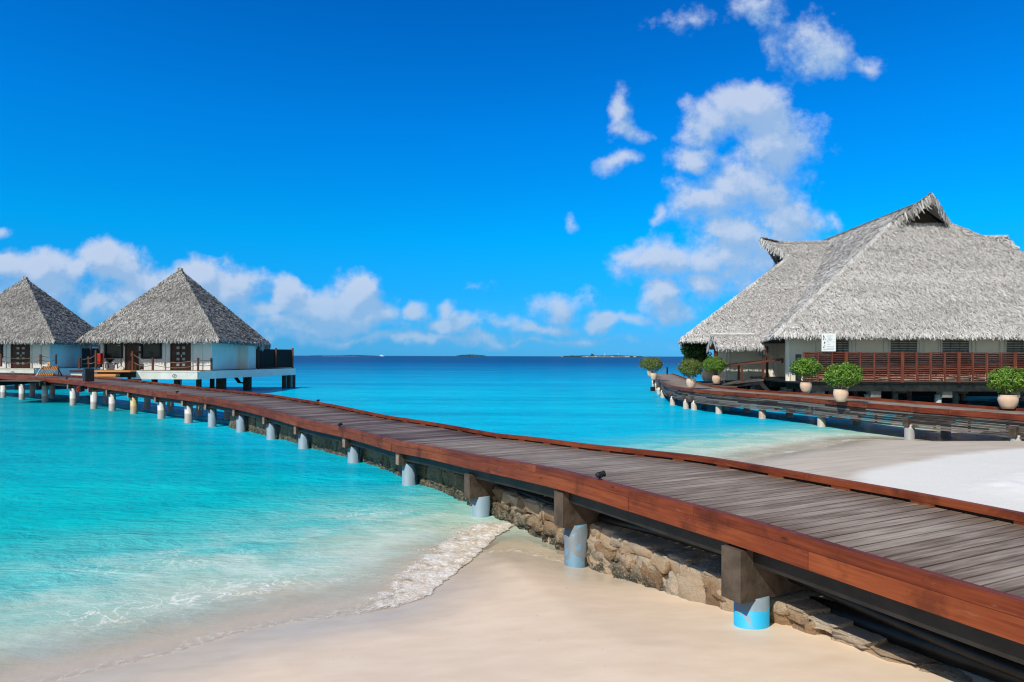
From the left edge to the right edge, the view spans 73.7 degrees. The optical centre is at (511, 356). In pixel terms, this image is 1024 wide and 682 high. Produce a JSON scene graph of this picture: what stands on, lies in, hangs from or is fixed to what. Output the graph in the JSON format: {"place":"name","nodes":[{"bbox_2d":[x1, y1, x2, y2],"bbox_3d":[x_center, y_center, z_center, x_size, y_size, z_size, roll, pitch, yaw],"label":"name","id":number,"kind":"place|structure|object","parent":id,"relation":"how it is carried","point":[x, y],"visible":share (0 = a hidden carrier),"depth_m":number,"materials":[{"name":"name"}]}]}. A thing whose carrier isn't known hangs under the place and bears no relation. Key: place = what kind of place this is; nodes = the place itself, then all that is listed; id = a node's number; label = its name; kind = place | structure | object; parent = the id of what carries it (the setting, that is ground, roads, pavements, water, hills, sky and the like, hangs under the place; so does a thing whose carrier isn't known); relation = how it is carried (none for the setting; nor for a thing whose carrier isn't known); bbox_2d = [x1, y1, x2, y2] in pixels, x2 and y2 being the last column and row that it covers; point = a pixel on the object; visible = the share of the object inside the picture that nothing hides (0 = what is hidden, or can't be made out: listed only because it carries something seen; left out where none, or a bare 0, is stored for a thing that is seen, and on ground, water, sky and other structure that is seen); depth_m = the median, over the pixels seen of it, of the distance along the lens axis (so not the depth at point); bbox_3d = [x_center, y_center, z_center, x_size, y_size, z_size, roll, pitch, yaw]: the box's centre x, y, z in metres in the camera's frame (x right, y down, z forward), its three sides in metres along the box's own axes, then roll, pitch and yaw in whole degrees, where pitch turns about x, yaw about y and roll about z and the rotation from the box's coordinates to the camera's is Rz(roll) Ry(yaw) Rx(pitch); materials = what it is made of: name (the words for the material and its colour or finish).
{"place":"outdoors","nodes":[
{"label":"outdoors","id":0,"kind":"place"},
{"bbox_2d":[0,356,1023,679],"bbox_3d":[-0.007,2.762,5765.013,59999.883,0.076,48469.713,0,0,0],"label":"sea","id":1,"kind":"structure","parent":0,"point":[122,524],"depth_m":14.51,"materials":[{"name":"teal liquid"}]},
{"bbox_2d":[0,276,141,388],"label":"water villa","id":2,"kind":"object","parent":1,"relation":"in","point":[35,321],"visible":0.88,"depth_m":55.55,"materials":[{"name":"grey plant"}]},
{"bbox_2d":[0,344,2,357],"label":"window","id":3,"kind":"structure","parent":2,"relation":"in","point":[1,346],"depth_m":54.34,"materials":[{"name":"black glass"}]},
{"bbox_2d":[11,344,29,367],"bbox_3d":[-39.208,-0.158,54.461,1.431,2.220,0.135,0,0,-5],"label":"door","id":4,"kind":"structure","parent":2,"relation":"in","point":[22,351],"depth_m":54.44,"materials":[{"name":"brown wood"}]},
{"bbox_2d":[0,354,56,366],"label":"rope railing","id":5,"kind":"object","parent":2,"relation":"on","point":[40,356],"visible":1,"depth_m":52.96,"materials":[{"name":"brown wood"}]},
{"bbox_2d":[82,346,99,367],"bbox_3d":[-35.892,0.060,58.241,0.155,1.900,1.610,0,0,21],"label":"privacy screen","id":6,"kind":"object","parent":2,"relation":"attached to","point":[89,351],"visible":0.71,"depth_m":58.11,"materials":[{"name":"black wood"}]},
{"bbox_2d":[69,267,295,389],"bbox_3d":[-24.378,-1.351,52.385,12.038,10.881,11.590,0,0,0],"label":"water villa","id":7,"kind":"object","parent":1,"relation":"in","point":[179,315],"visible":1,"depth_m":48.46,"materials":[{"name":"grey wood"}]},
{"bbox_2d":[78,350,96,368],"bbox_3d":[-29.191,0.230,47.281,1.490,1.291,0.605,0,0,13],"label":"rope railing","id":8,"kind":"object","parent":7,"relation":"on","point":[88,363],"visible":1,"depth_m":47.15,"materials":[{"name":"brown wood"}]},
{"bbox_2d":[97,353,102,366],"bbox_3d":[-28.782,0.287,47.590,0.340,0.980,0.320,0,0,0],"label":"fire cabinet","id":9,"kind":"object","parent":7,"relation":"on","point":[99,359],"visible":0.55,"depth_m":47.47,"materials":[{"name":"red metal"}]},
{"bbox_2d":[104,363,118,367],"bbox_3d":[-27.752,0.676,47.300,0.703,0.351,0.500,0,0,0],"label":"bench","id":10,"kind":"object","parent":7,"relation":"on","point":[111,363],"visible":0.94,"depth_m":47.09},
{"bbox_2d":[104,343,122,357],"bbox_3d":[-28.042,-0.557,48.100,1.317,1.426,0.120,0,0,0],"label":"window","id":11,"kind":"structure","parent":7,"relation":"in","point":[110,350],"depth_m":48.11,"materials":[{"name":"black glass"}]},
{"bbox_2d":[94,370,136,376],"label":"porch steps","id":12,"kind":"structure","parent":7,"relation":"on","point":[116,373],"depth_m":46.18,"materials":[{"name":"orange wood"}]},
{"bbox_2d":[125,343,138,369],"bbox_3d":[-26.774,-0.127,48.092,0.961,2.220,0.135,0,0,0],"label":"door","id":13,"kind":"structure","parent":7,"relation":"in","point":[129,347],"depth_m":48.08,"materials":[{"name":"brown wood"}]},
{"bbox_2d":[135,364,143,369],"bbox_3d":[-25.848,0.750,47.400,0.408,0.364,0.450,0,0,0],"label":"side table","id":14,"kind":"object","parent":7,"relation":"on","point":[141,367],"visible":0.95,"depth_m":47.35,"materials":[{"name":"white"}]},
{"bbox_2d":[140,343,161,358],"bbox_3d":[-25.419,-0.541,48.100,1.448,1.445,0.120,0,0,0],"label":"window","id":15,"kind":"structure","parent":7,"relation":"in","point":[152,350],"depth_m":48.11,"materials":[{"name":"black glass"}]},
{"bbox_2d":[132,351,212,370],"bbox_3d":[-23.593,0.340,47.450,5.032,1.348,1.210,0,0,0],"label":"rope railing","id":16,"kind":"object","parent":7,"relation":"on","point":[197,365],"visible":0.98,"depth_m":46.89,"materials":[{"name":"brown wood"}]},
{"bbox_2d":[170,343,190,369],"bbox_3d":[-23.341,-0.118,48.092,1.431,2.220,0.135,0,0,0],"label":"door","id":17,"kind":"structure","parent":7,"relation":"in","point":[181,352],"depth_m":48.08,"materials":[{"name":"brown wood"}]},
{"bbox_2d":[256,348,293,368],"bbox_3d":[-19.877,0.160,55.453,0.175,1.680,5.465,0,0,30],"label":"privacy screen","id":18,"kind":"object","parent":7,"relation":"on","point":[275,358],"visible":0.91,"depth_m":56.16,"materials":[{"name":"black wood"}]},
{"bbox_2d":[325,521,513,617],"bbox_3d":[-1.900,2.719,8.805,2.812,0.046,6.564,0,0,33],"label":"foam","id":19,"kind":"object","parent":1,"relation":"on","point":[443,563],"visible":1,"depth_m":8.92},
{"bbox_2d":[0,429,1023,681],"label":"sand","id":20,"kind":"structure","parent":0,"point":[500,613],"depth_m":6.36,"materials":[{"name":"beige sand"}]},
{"bbox_2d":[0,373,1023,664],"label":"jetty","id":21,"kind":"object","parent":20,"relation":"on","point":[946,567],"visible":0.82,"depth_m":7.07,"materials":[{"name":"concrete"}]},
{"bbox_2d":[0,379,48,385],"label":"link bridge","id":22,"kind":"structure","parent":21,"relation":"on","point":[17,382],"depth_m":38.83,"materials":[{"name":"brown wood"}]},
{"bbox_2d":[36,362,62,376],"bbox_3d":[-28.177,0.808,41.650,1.428,0.856,0.604,0,0,0],"label":"barrier","id":23,"kind":"object","parent":21,"relation":"on","point":[48,367],"visible":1,"depth_m":41.59,"materials":[{"name":"orange metal"}]},
{"bbox_2d":[76,386,84,391],"bbox_3d":[-22.594,1.725,35.751,0.340,0.356,0.485,0,0,-36],"label":"hose reel","id":24,"kind":"object","parent":21,"relation":"attached to","point":[80,389],"visible":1,"depth_m":35.64,"materials":[{"name":"red paint"}]},
{"bbox_2d":[83,368,93,381],"bbox_3d":[-22.408,0.997,36.135,0.428,0.700,0.420,0,0,42],"label":"metal cabinet","id":25,"kind":"object","parent":21,"relation":"on","point":[88,374],"visible":1,"depth_m":36.00,"materials":[{"name":"metal"}]},
{"bbox_2d":[595,470,605,479],"bbox_3d":[1.040,1.403,8.046,0.119,0.104,0.090,0,0,-30],"label":"spot lamp","id":26,"kind":"object","parent":21,"relation":"on","point":[599,475],"visible":1,"depth_m":8.02,"materials":[{"name":"black metal"}]},
{"bbox_2d":[463,475,1023,680],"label":"pipe","id":27,"kind":"object","parent":21,"relation":"hanging from","point":[996,662],"visible":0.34,"depth_m":5.29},
{"bbox_2d":[228,414,972,681],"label":"stone wall","id":28,"kind":"structure","parent":20,"relation":"on","point":[686,572],"depth_m":7.89,"materials":[{"name":"beige stone"}]},
{"bbox_2d":[652,373,1023,440],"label":"walkway","id":29,"kind":"structure","parent":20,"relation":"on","point":[943,417],"depth_m":25.44,"materials":[{"name":"wood"}]},
{"bbox_2d":[639,356,654,376],"bbox_3d":[11.145,0.832,56.189,1.477,1.692,1.535,0,0,0],"label":"potted shrub","id":30,"kind":"object","parent":29,"relation":"on","point":[641,363],"visible":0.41,"depth_m":56.09,"materials":[{"name":"green plant"}]},
{"bbox_2d":[644,356,663,379],"bbox_3d":[9.793,0.837,47.397,1.389,1.676,1.330,0,0,0],"label":"potted shrub","id":31,"kind":"object","parent":29,"relation":"on","point":[657,366],"visible":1,"depth_m":47.21,"materials":[{"name":"green plant"}]},
{"bbox_2d":[676,358,703,387],"bbox_3d":[9.356,0.877,35.641,1.411,1.593,1.295,0,0,-40],"label":"potted shrub","id":32,"kind":"object","parent":29,"relation":"on","point":[691,367],"visible":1,"depth_m":35.37,"materials":[{"name":"green plant"}]},
{"bbox_2d":[680,343,713,380],"bbox_3d":[12.603,0.288,46.674,2.385,2.787,1.808,0,0,0],"label":"potted tree","id":33,"kind":"object","parent":29,"relation":"on","point":[698,350],"visible":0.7,"depth_m":46.27,"materials":[{"name":"green plant"}]},
{"bbox_2d":[701,355,727,383],"bbox_3d":[12.243,0.816,41.167,1.538,1.729,1.428,0,0,-30],"label":"potted shrub","id":34,"kind":"object","parent":29,"relation":"on","point":[713,364],"visible":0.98,"depth_m":40.99,"materials":[{"name":"green plant"}]},
{"bbox_2d":[707,333,767,384],"bbox_3d":[13.847,0.178,41.544,3.666,3.213,2.458,0,0,0],"label":"porch","id":35,"kind":"object","parent":29,"relation":"on","point":[732,342],"visible":0.99,"depth_m":40.99,"materials":[{"name":"grey wicker"}]},
{"bbox_2d":[720,378,770,390],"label":"ramp","id":36,"kind":"structure","parent":29,"relation":"on","point":[746,382],"depth_m":39.31,"materials":[{"name":"grey wood"}]},
{"bbox_2d":[721,358,783,380],"bbox_3d":[14.196,0.804,40.768,1.886,1.391,5.077,0,0,-36],"label":"handrail","id":37,"kind":"object","parent":36,"relation":"on","point":[752,362],"visible":0.86,"depth_m":40.15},
{"bbox_2d":[789,357,823,392],"bbox_3d":[13.495,0.841,31.418,1.444,1.686,1.392,0,0,-27],"label":"potted shrub","id":38,"kind":"object","parent":29,"relation":"on","point":[800,368],"visible":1,"depth_m":31.15,"materials":[{"name":"green plant"}]},
{"bbox_2d":[822,360,864,401],"bbox_3d":[12.272,0.904,25.181,1.479,1.552,1.525,0,0,0],"label":"potted shrub","id":39,"kind":"object","parent":29,"relation":"on","point":[853,375],"visible":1,"depth_m":25.01,"materials":[{"name":"green plant"}]},
{"bbox_2d":[986,366,1023,408],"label":"potted shrub","id":40,"kind":"object","parent":29,"relation":"on","point":[1005,379],"visible":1,"depth_m":21.71,"materials":[{"name":"green plant"}]},
{"bbox_2d":[678,192,1023,410],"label":"pavilion","id":41,"kind":"structure","parent":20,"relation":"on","point":[924,275],"depth_m":37.85,"materials":[{"name":"grey wood"}]},
{"bbox_2d":[831,339,849,355],"bbox_3d":[17.201,-0.057,35.760,0.959,2.500,0.100,0,0,0],"label":"window","id":42,"kind":"structure","parent":41,"relation":"in","point":[843,345],"depth_m":35.75,"materials":[{"name":"black glass"}]},
{"bbox_2d":[888,339,917,370],"bbox_3d":[20.501,-0.049,35.760,1.518,2.500,0.100,0,0,0],"label":"window","id":43,"kind":"structure","parent":41,"relation":"in","point":[890,345],"depth_m":35.76,"materials":[{"name":"black glass"}]},
{"bbox_2d":[795,351,1023,382],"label":"slatted fence","id":44,"kind":"object","parent":41,"relation":"on","point":[902,372],"visible":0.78,"depth_m":33.98,"materials":[{"name":"brown wood"}]},
{"bbox_2d":[822,333,835,350],"bbox_3d":[15.725,-0.681,33.897,0.700,0.881,0.026,0,0,0],"label":"notice board","id":45,"kind":"object","parent":44,"relation":"attached to","point":[828,342],"visible":1,"depth_m":33.89,"materials":[{"name":"white paper"}]},
{"bbox_2d":[940,340,969,377],"bbox_3d":[23.214,-0.042,35.760,1.518,2.500,0.100,0,0,0],"label":"window","id":46,"kind":"structure","parent":41,"relation":"in","point":[963,350],"depth_m":35.76,"materials":[{"name":"black glass"}]},
{"bbox_2d":[1004,340,1023,364],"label":"window","id":47,"kind":"structure","parent":41,"relation":"in","point":[1014,343],"depth_m":35.75,"materials":[{"name":"black glass"}]},
{"bbox_2d":[810,596,1023,681],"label":"pipe","id":48,"kind":"object","parent":20,"relation":"on","point":[895,636],"visible":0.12,"depth_m":5.35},
{"bbox_2d":[0,0,1023,356],"label":"sky","id":49,"kind":"structure","parent":0,"point":[344,177],"materials":[{"name":"blue"}]},
{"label":"island","id":50,"kind":"structure","parent":0,"visible":0},
{"bbox_2d":[561,354,643,356],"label":"island trees","id":51,"kind":"object","parent":50,"relation":"on","point":[592,355],"visible":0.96,"depth_m":3146.90,"materials":[{"name":"green plant"}]},
{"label":"island","id":52,"kind":"structure","parent":0,"visible":0},
{"bbox_2d":[457,354,485,356],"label":"island trees","id":53,"kind":"object","parent":52,"relation":"on","point":[472,355],"visible":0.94,"depth_m":3579.16,"materials":[{"name":"green plant"}]},
{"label":"island","id":54,"kind":"structure","parent":0,"visible":0},
{"bbox_2d":[310,355,371,355],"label":"island trees","id":55,"kind":"object","parent":54,"relation":"on","point":[340,355],"visible":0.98,"depth_m":5141.21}
]}

